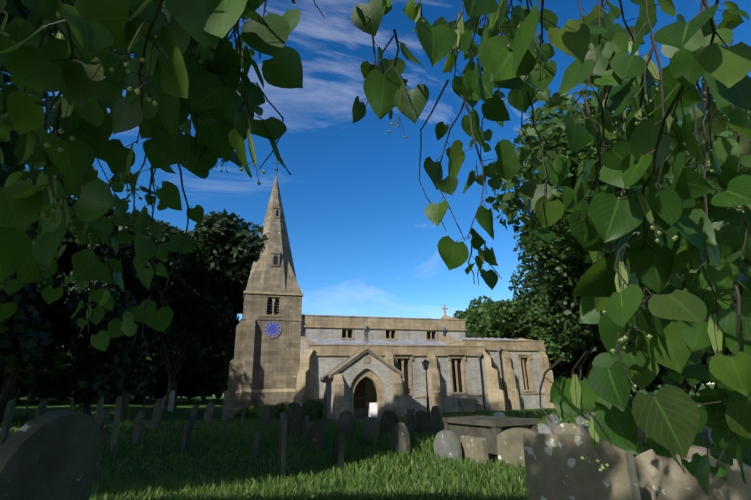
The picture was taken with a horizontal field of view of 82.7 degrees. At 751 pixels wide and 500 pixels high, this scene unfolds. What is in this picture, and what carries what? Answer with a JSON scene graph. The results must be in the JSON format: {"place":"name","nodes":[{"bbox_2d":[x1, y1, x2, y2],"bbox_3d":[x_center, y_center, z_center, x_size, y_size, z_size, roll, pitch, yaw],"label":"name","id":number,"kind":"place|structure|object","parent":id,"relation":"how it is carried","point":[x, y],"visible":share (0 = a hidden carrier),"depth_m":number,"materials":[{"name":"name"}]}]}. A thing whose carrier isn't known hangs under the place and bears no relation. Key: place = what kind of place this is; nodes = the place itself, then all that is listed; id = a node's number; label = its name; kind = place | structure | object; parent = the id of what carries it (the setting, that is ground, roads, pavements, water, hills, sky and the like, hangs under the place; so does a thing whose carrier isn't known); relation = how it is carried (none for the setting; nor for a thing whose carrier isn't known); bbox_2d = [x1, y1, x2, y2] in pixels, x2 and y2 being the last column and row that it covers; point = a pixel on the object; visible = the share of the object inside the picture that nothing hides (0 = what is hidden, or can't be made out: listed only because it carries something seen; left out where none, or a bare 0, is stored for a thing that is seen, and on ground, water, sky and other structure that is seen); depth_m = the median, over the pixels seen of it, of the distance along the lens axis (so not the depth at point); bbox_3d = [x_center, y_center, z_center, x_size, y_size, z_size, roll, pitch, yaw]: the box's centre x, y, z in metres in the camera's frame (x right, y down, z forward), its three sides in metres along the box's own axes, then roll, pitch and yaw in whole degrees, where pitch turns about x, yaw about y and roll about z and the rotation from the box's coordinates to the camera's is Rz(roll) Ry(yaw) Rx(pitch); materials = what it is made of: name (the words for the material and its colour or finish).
{"place":"outdoors","nodes":[
{"label":"outdoors","id":0,"kind":"place"},
{"bbox_2d":[11,411,548,429],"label":"gravel path","id":1,"kind":"structure","parent":0,"point":[311,422],"depth_m":21.81,"materials":[{"name":"grey gravel"}]},
{"bbox_2d":[0,384,750,499],"bbox_3d":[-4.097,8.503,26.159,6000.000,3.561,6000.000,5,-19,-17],"label":"terrain","id":2,"kind":"structure","parent":0,"point":[183,411],"depth_m":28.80,"materials":[{"name":"green plant"}]},
{"bbox_2d":[0,388,6,406],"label":"gravestone","id":3,"kind":"object","parent":2,"relation":"on","point":[3,393],"visible":1,"depth_m":21.97,"materials":[{"name":"stone"}]},
{"bbox_2d":[0,400,14,446],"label":"gravestone","id":4,"kind":"object","parent":2,"relation":"on","point":[6,423],"visible":0.96,"depth_m":12.16,"materials":[{"name":"stone"}]},
{"bbox_2d":[12,387,20,418],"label":"gravestone","id":5,"kind":"object","parent":2,"relation":"on","point":[17,394],"visible":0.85,"depth_m":24.14,"materials":[{"name":"stone"}]},
{"bbox_2d":[20,386,33,400],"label":"tree","id":6,"kind":"object","parent":2,"relation":"on","point":[22,388],"visible":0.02,"depth_m":53.15,"materials":[{"name":"green plant"}]},
{"bbox_2d":[24,389,31,414],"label":"gravestone","id":7,"kind":"object","parent":2,"relation":"on","point":[28,401],"visible":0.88,"depth_m":29.22,"materials":[{"name":"stone"}]},
{"bbox_2d":[0,2,70,186],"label":"lime tree","id":8,"kind":"object","parent":2,"relation":"on","point":[7,78],"visible":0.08,"depth_m":10.72,"materials":[{"name":"green plant"}]},
{"bbox_2d":[0,0,73,289],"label":"lime tree","id":9,"kind":"object","parent":2,"relation":"on","point":[16,8],"visible":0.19,"depth_m":9.77,"materials":[{"name":"green plant"}]},
{"bbox_2d":[34,400,47,418],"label":"gravestone","id":10,"kind":"object","parent":2,"relation":"on","point":[42,409],"visible":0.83,"depth_m":15.26,"materials":[{"name":"stone"}]},
{"bbox_2d":[0,409,102,499],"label":"gravestone","id":11,"kind":"object","parent":2,"relation":"on","point":[55,455],"visible":1,"depth_m":2.92,"materials":[{"name":"stone"}]},
{"bbox_2d":[70,397,74,411],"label":"gravestone","id":12,"kind":"object","parent":2,"relation":"on","point":[72,407],"visible":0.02,"depth_m":36.64,"materials":[{"name":"stone"}]},
{"bbox_2d":[0,131,157,421],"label":"conifer tree","id":13,"kind":"object","parent":2,"relation":"on","point":[96,376],"visible":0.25,"depth_m":23.80,"materials":[{"name":"green plant"}]},
{"bbox_2d":[78,398,83,413],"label":"gravestone","id":14,"kind":"object","parent":2,"relation":"on","point":[80,408],"visible":0.5,"depth_m":25.55,"materials":[{"name":"grey stone"}]},
{"bbox_2d":[94,396,103,421],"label":"gravestone","id":15,"kind":"object","parent":2,"relation":"on","point":[100,404],"visible":0.75,"depth_m":20.83,"materials":[{"name":"stone"}]},
{"bbox_2d":[95,408,110,482],"bbox_3d":[-4.268,3.167,6.516,0.081,1.388,0.720,13,-22,-33],"label":"gravestone","id":16,"kind":"object","parent":2,"relation":"on","point":[104,418],"visible":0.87,"depth_m":6.41,"materials":[{"name":"stone"}]},
{"bbox_2d":[28,336,196,404],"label":"tree","id":17,"kind":"object","parent":2,"relation":"on","point":[63,362],"visible":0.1,"depth_m":48.25,"materials":[{"name":"green plant"}]},
{"bbox_2d":[110,396,121,459],"bbox_3d":[-6.562,4.592,10.765,0.096,1.700,0.720,7,-18,-31],"label":"gravestone","id":18,"kind":"object","parent":2,"relation":"on","point":[116,426],"visible":0.81,"depth_m":10.54,"materials":[{"name":"stone"}]},
{"bbox_2d":[120,394,128,420],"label":"gravestone","id":19,"kind":"object","parent":2,"relation":"on","point":[124,414],"visible":0.83,"depth_m":22.12,"materials":[{"name":"stone"}]},
{"bbox_2d":[130,410,144,446],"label":"gravestone","id":20,"kind":"object","parent":2,"relation":"on","point":[138,428],"visible":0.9,"depth_m":12.79,"materials":[{"name":"stone"}]},
{"bbox_2d":[27,209,268,414],"bbox_3d":[-20.751,3.826,33.004,21.792,17.456,19.370,-15,-23,34],"label":"tree","id":21,"kind":"object","parent":2,"relation":"on","point":[219,235],"visible":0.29,"depth_m":32.28,"materials":[{"name":"green plant"}]},
{"bbox_2d":[150,399,163,429],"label":"gravestone","id":22,"kind":"object","parent":2,"relation":"on","point":[157,413],"visible":0.9,"depth_m":17.60,"materials":[{"name":"stone"}]},
{"bbox_2d":[168,390,174,410],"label":"gravestone","id":23,"kind":"object","parent":2,"relation":"on","point":[171,401],"visible":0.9,"depth_m":37.16,"materials":[{"name":"stone"}]},
{"bbox_2d":[159,336,184,398],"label":"tree","id":24,"kind":"object","parent":2,"relation":"on","point":[180,341],"depth_m":56.38,"materials":[{"name":"green plant"}]},
{"bbox_2d":[178,416,194,454],"bbox_3d":[-5.121,5.130,11.515,0.105,1.132,0.720,10,-15,-11],"label":"gravestone","id":25,"kind":"object","parent":2,"relation":"on","point":[187,431],"visible":0.7,"depth_m":11.30,"materials":[{"name":"stone"}]},
{"bbox_2d":[191,405,198,415],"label":"gravestone","id":26,"kind":"object","parent":2,"relation":"on","point":[195,410],"visible":0.7,"depth_m":32.31,"materials":[{"name":"grey stone"}]},
{"bbox_2d":[149,220,250,409],"bbox_3d":[-21.017,6.590,43.986,22.906,19.059,23.097,-4,-19,9],"label":"tree","id":27,"kind":"object","parent":2,"relation":"on","point":[231,296],"visible":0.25,"depth_m":36.67,"materials":[{"name":"green plant"}]},
{"bbox_2d":[177,313,241,373],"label":"tree","id":28,"kind":"object","parent":2,"relation":"on","point":[204,361],"visible":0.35,"depth_m":54.31,"materials":[{"name":"green plant"}]},
{"bbox_2d":[204,402,214,420],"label":"gravestone","id":29,"kind":"object","parent":2,"relation":"on","point":[209,411],"visible":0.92,"depth_m":24.57,"materials":[{"name":"stone"}]},
{"bbox_2d":[193,349,234,392],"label":"tree","id":30,"kind":"object","parent":2,"relation":"on","point":[220,380],"visible":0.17,"depth_m":55.80,"materials":[{"name":"green plant"}]},
{"bbox_2d":[222,415,227,439],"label":"gravestone","id":31,"kind":"object","parent":2,"relation":"on","point":[224,432],"visible":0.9,"depth_m":13.90,"materials":[{"name":"stone"}]},
{"bbox_2d":[240,412,244,427],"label":"gravestone","id":32,"kind":"object","parent":2,"relation":"on","point":[242,419],"visible":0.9,"depth_m":18.01,"materials":[{"name":"stone"}]},
{"bbox_2d":[253,429,259,455],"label":"gravestone","id":33,"kind":"object","parent":2,"relation":"on","point":[256,440],"visible":0.7,"depth_m":10.41,"materials":[{"name":"stone"}]},
{"bbox_2d":[234,403,283,417],"bbox_3d":[-7.164,10.469,27.781,3.867,0.924,1.280,5,-19,-17],"label":"bush","id":34,"kind":"object","parent":2,"relation":"on","point":[253,411],"depth_m":27.24,"materials":[{"name":"green plant"}]},
{"bbox_2d":[262,405,271,425],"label":"gravestone","id":35,"kind":"object","parent":2,"relation":"on","point":[266,414],"visible":0.7,"depth_m":20.23,"materials":[{"name":"stone"}]},
{"bbox_2d":[271,401,291,417],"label":"porch shrub","id":36,"kind":"object","parent":2,"relation":"on","point":[277,409],"visible":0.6,"depth_m":26.65,"materials":[{"name":"green plant"}]},
{"bbox_2d":[278,412,286,477],"bbox_3d":[-1.644,3.542,7.514,0.072,1.294,0.780,4,-20,-15],"label":"gravestone","id":37,"kind":"object","parent":2,"relation":"on","point":[282,444],"visible":0.83,"depth_m":7.28,"materials":[{"name":"stone"}]},
{"bbox_2d":[286,402,301,436],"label":"gravestone","id":38,"kind":"object","parent":2,"relation":"on","point":[294,418],"visible":0.79,"depth_m":14.66,"materials":[{"name":"stone"}]},
{"bbox_2d":[302,415,309,440],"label":"gravestone","id":39,"kind":"object","parent":2,"relation":"on","point":[306,424],"visible":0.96,"depth_m":13.26,"materials":[{"name":"stone"}]},
{"bbox_2d":[301,399,323,418],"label":"shrub","id":40,"kind":"object","parent":2,"relation":"on","point":[313,409],"visible":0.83,"depth_m":24.62,"materials":[{"name":"green plant"}]},
{"bbox_2d":[307,422,324,451],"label":"gravestone","id":41,"kind":"object","parent":2,"relation":"on","point":[316,435],"visible":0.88,"depth_m":10.42,"materials":[{"name":"stone"}]},
{"bbox_2d":[323,394,326,425],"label":"gravestone","id":42,"kind":"object","parent":2,"relation":"on","point":[325,411],"visible":0.83,"depth_m":19.59,"materials":[{"name":"stone"}]},
{"bbox_2d":[332,428,344,467],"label":"gravestone","id":43,"kind":"object","parent":2,"relation":"on","point":[338,450],"visible":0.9,"depth_m":8.36,"materials":[{"name":"stone"}]},
{"bbox_2d":[338,410,355,432],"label":"gravestone","id":44,"kind":"object","parent":2,"relation":"on","point":[347,421],"visible":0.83,"depth_m":15.55,"materials":[{"name":"stone"}]},
{"bbox_2d":[364,417,377,445],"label":"gravestone","id":45,"kind":"object","parent":2,"relation":"on","point":[371,429],"visible":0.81,"depth_m":10.86,"materials":[{"name":"stone"}]},
{"bbox_2d":[0,0,750,495],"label":"lime leaves","id":46,"kind":"object","parent":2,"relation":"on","point":[184,64],"visible":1,"depth_m":0.82,"materials":[{"name":"green plant"}]},
{"bbox_2d":[222,158,554,419],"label":"church","id":47,"kind":"structure","parent":2,"relation":"on","point":[286,349],"depth_m":29.86,"materials":[{"name":"stone"}]},
{"bbox_2d":[380,410,397,433],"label":"gravestone","id":48,"kind":"object","parent":2,"relation":"on","point":[389,420],"visible":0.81,"depth_m":14.03,"materials":[{"name":"stone"}]},
{"bbox_2d":[390,422,409,453],"bbox_3d":[0.550,4.365,9.612,0.105,0.900,0.720,11,-18,-25],"label":"gravestone","id":49,"kind":"object","parent":2,"relation":"on","point":[399,438],"visible":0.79,"depth_m":9.57,"materials":[{"name":"stone"}]},
{"bbox_2d":[407,409,416,433],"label":"gravestone","id":50,"kind":"object","parent":2,"relation":"on","point":[411,419],"visible":0.7,"depth_m":13.13,"materials":[{"name":"stone"}]},
{"bbox_2d":[416,410,430,436],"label":"gravestone","id":51,"kind":"object","parent":2,"relation":"on","point":[423,422],"visible":0.6,"depth_m":12.83,"materials":[{"name":"stone"}]},
{"bbox_2d":[422,359,429,414],"bbox_3d":[3.023,8.017,25.086,0.560,3.276,0.400,5,-19,-17],"label":"lamp post","id":52,"kind":"object","parent":2,"relation":"on","point":[425,363],"visible":0.9,"depth_m":25.18,"materials":[{"name":"black metal"}]},
{"bbox_2d":[430,406,442,435],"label":"gravestone","id":53,"kind":"object","parent":2,"relation":"on","point":[436,420],"visible":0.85,"depth_m":11.89,"materials":[{"name":"stone"}]},
{"bbox_2d":[434,430,461,462],"bbox_3d":[1.408,3.953,8.322,0.094,0.822,0.720,8,-16,-30],"label":"gravestone","id":54,"kind":"object","parent":2,"relation":"on","point":[447,442],"visible":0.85,"depth_m":8.30,"materials":[{"name":"grey stone"}]},
{"bbox_2d":[453,309,467,317],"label":"tree","id":55,"kind":"object","parent":2,"relation":"on","point":[460,313],"depth_m":69.78,"materials":[{"name":"green plant"}]},
{"bbox_2d":[457,398,480,412],"bbox_3d":[6.212,10.262,28.225,1.500,0.855,0.520,5,-19,-17],"label":"bench","id":56,"kind":"object","parent":2,"relation":"on","point":[462,400],"visible":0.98,"depth_m":28.38,"materials":[{"name":"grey wood"}]},
{"bbox_2d":[460,435,488,464],"bbox_3d":[1.853,3.871,7.950,0.097,0.722,0.720,3,-19,-23],"label":"gravestone","id":57,"kind":"object","parent":2,"relation":"on","point":[473,447],"visible":0.66,"depth_m":7.90,"materials":[{"name":"stone"}]},
{"bbox_2d":[462,295,511,317],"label":"tree","id":58,"kind":"object","parent":2,"relation":"on","point":[478,302],"depth_m":57.70,"materials":[{"name":"green plant"}]},
{"bbox_2d":[455,301,522,328],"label":"tree","id":59,"kind":"object","parent":2,"relation":"on","point":[468,323],"visible":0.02,"depth_m":54.38,"materials":[{"name":"green plant"}]},
{"bbox_2d":[442,415,538,458],"bbox_3d":[2.456,4.059,9.217,1.150,0.800,1.900,7,-20,-24],"label":"chest tomb","id":60,"kind":"object","parent":2,"relation":"on","point":[489,429],"visible":0.4,"depth_m":8.72,"materials":[{"name":"stone"}]},
{"bbox_2d":[468,298,528,325],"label":"tree","id":61,"kind":"object","parent":2,"relation":"on","point":[482,312],"visible":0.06,"depth_m":50.60,"materials":[{"name":"green plant"}]},
{"bbox_2d":[493,412,505,416],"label":"gravestone","id":62,"kind":"object","parent":2,"relation":"on","point":[500,414],"visible":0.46,"depth_m":16.23,"materials":[{"name":"stone"}]},
{"bbox_2d":[496,428,536,468],"bbox_3d":[2.544,3.570,7.383,0.840,0.919,0.078,-12,-20,32],"label":"gravestone","id":63,"kind":"object","parent":2,"relation":"on","point":[510,447],"visible":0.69,"depth_m":7.47,"materials":[{"name":"stone"}]},
{"bbox_2d":[465,320,592,378],"bbox_3d":[14.378,10.999,42.466,14.005,8.654,13.001,5,-19,-17],"label":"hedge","id":64,"kind":"object","parent":2,"relation":"on","point":[470,332],"visible":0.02,"depth_m":39.37,"materials":[{"name":"green plant"}]},
{"bbox_2d":[475,287,606,379],"bbox_3d":[16.102,8.551,36.676,13.780,9.721,12.517,-14,-22,33],"label":"tree","id":65,"kind":"object","parent":2,"relation":"on","point":[501,320],"visible":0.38,"depth_m":35.19,"materials":[{"name":"green plant"}]},
{"bbox_2d":[537,423,553,433],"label":"gravestone","id":66,"kind":"object","parent":2,"relation":"on","point":[544,428],"visible":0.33,"depth_m":9.89,"materials":[{"name":"grey stone"}]},
{"bbox_2d":[546,414,559,430],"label":"gravestone","id":67,"kind":"object","parent":2,"relation":"on","point":[554,424],"visible":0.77,"depth_m":13.70,"materials":[{"name":"grey stone"}]},
{"bbox_2d":[554,423,580,434],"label":"gravestone","id":68,"kind":"object","parent":2,"relation":"on","point":[569,428],"visible":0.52,"depth_m":9.72,"materials":[{"name":"stone"}]},
{"bbox_2d":[554,365,584,380],"bbox_3d":[21.505,11.717,43.943,10.218,8.106,12.044,-9,-20,22],"label":"hedge","id":69,"kind":"object","parent":2,"relation":"on","point":[582,378],"visible":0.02,"depth_m":39.84,"materials":[{"name":"green plant"}]},
{"bbox_2d":[523,433,640,499],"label":"gravestone","id":70,"kind":"object","parent":2,"relation":"on","point":[557,467],"visible":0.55,"depth_m":3.56,"materials":[{"name":"stone"}]},
{"bbox_2d":[576,414,590,425],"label":"gravestone","id":71,"kind":"object","parent":2,"relation":"on","point":[578,421],"visible":0.38,"depth_m":16.07,"materials":[{"name":"grey stone"}]},
{"bbox_2d":[579,426,589,435],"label":"gravestone","id":72,"kind":"object","parent":2,"relation":"on","point":[584,430],"visible":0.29,"depth_m":8.38,"materials":[{"name":"grey stone"}]},
{"bbox_2d":[507,189,685,391],"bbox_3d":[21.899,2.401,33.678,20.786,19.391,27.552,-6,-19,13],"label":"tree","id":73,"kind":"object","parent":2,"relation":"on","point":[566,274],"visible":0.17,"depth_m":31.25,"materials":[{"name":"green plant"}]},
{"bbox_2d":[484,87,750,360],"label":"tree","id":74,"kind":"object","parent":2,"relation":"on","point":[552,132],"visible":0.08,"depth_m":16.70,"materials":[{"name":"green plant"}]},
{"bbox_2d":[594,340,664,397],"bbox_3d":[23.689,10.909,39.341,10.514,6.760,10.337,-13,-21,30],"label":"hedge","id":75,"kind":"object","parent":2,"relation":"on","point":[632,393],"depth_m":39.06,"materials":[{"name":"green plant"}]},
{"bbox_2d":[637,426,645,442],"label":"gravestone","id":76,"kind":"object","parent":2,"relation":"on","point":[641,433],"visible":0.02,"depth_m":9.89,"materials":[{"name":"stone"}]},
{"bbox_2d":[581,341,702,394],"bbox_3d":[25.346,9.017,36.479,13.742,8.356,11.747,5,-19,-17],"label":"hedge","id":77,"kind":"object","parent":2,"relation":"on","point":[661,372],"depth_m":34.71,"materials":[{"name":"green plant"}]},
{"bbox_2d":[636,374,665,394],"bbox_3d":[26.253,11.347,42.150,10.219,7.630,9.430,-14,-22,33],"label":"hedge","id":78,"kind":"object","parent":2,"relation":"on","point":[652,388],"depth_m":38.82,"materials":[{"name":"green plant"}]},
{"bbox_2d":[646,380,702,387],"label":"hedge","id":79,"kind":"object","parent":2,"relation":"on","point":[698,384],"depth_m":37.91,"materials":[{"name":"green plant"}]},
{"bbox_2d":[632,343,728,388],"bbox_3d":[25.753,8.120,33.469,12.202,8.198,10.505,-10,-20,24],"label":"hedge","id":80,"kind":"object","parent":2,"relation":"on","point":[715,385],"visible":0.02,"depth_m":33.36,"materials":[{"name":"green plant"}]},
{"bbox_2d":[634,445,750,499],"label":"gravestone","id":81,"kind":"object","parent":2,"relation":"on","point":[659,477],"visible":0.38,"depth_m":3.66,"materials":[{"name":"stone"}]},
{"bbox_2d":[692,383,701,392],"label":"hedge","id":82,"kind":"object","parent":2,"relation":"on","point":[696,389],"depth_m":42.44,"materials":[{"name":"green plant"}]},
{"bbox_2d":[700,425,709,441],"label":"gravestone","id":83,"kind":"object","parent":2,"relation":"on","point":[703,435],"visible":0.06,"depth_m":10.18,"materials":[{"name":"grey stone"}]},
{"bbox_2d":[684,345,727,385],"bbox_3d":[26.794,8.171,33.809,9.957,8.201,11.442,-11,-21,26],"label":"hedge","id":84,"kind":"object","parent":2,"relation":"on","point":[704,361],"visible":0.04,"depth_m":32.18,"materials":[{"name":"green plant"}]},
{"bbox_2d":[706,427,712,442],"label":"gravestone","id":85,"kind":"object","parent":2,"relation":"on","point":[709,430],"visible":0.09,"depth_m":9.78,"materials":[{"name":"stone"}]},
{"bbox_2d":[0,0,750,395],"label":"sky","id":86,"kind":"structure","parent":0,"point":[363,242],"materials":[{"name":"blue"}]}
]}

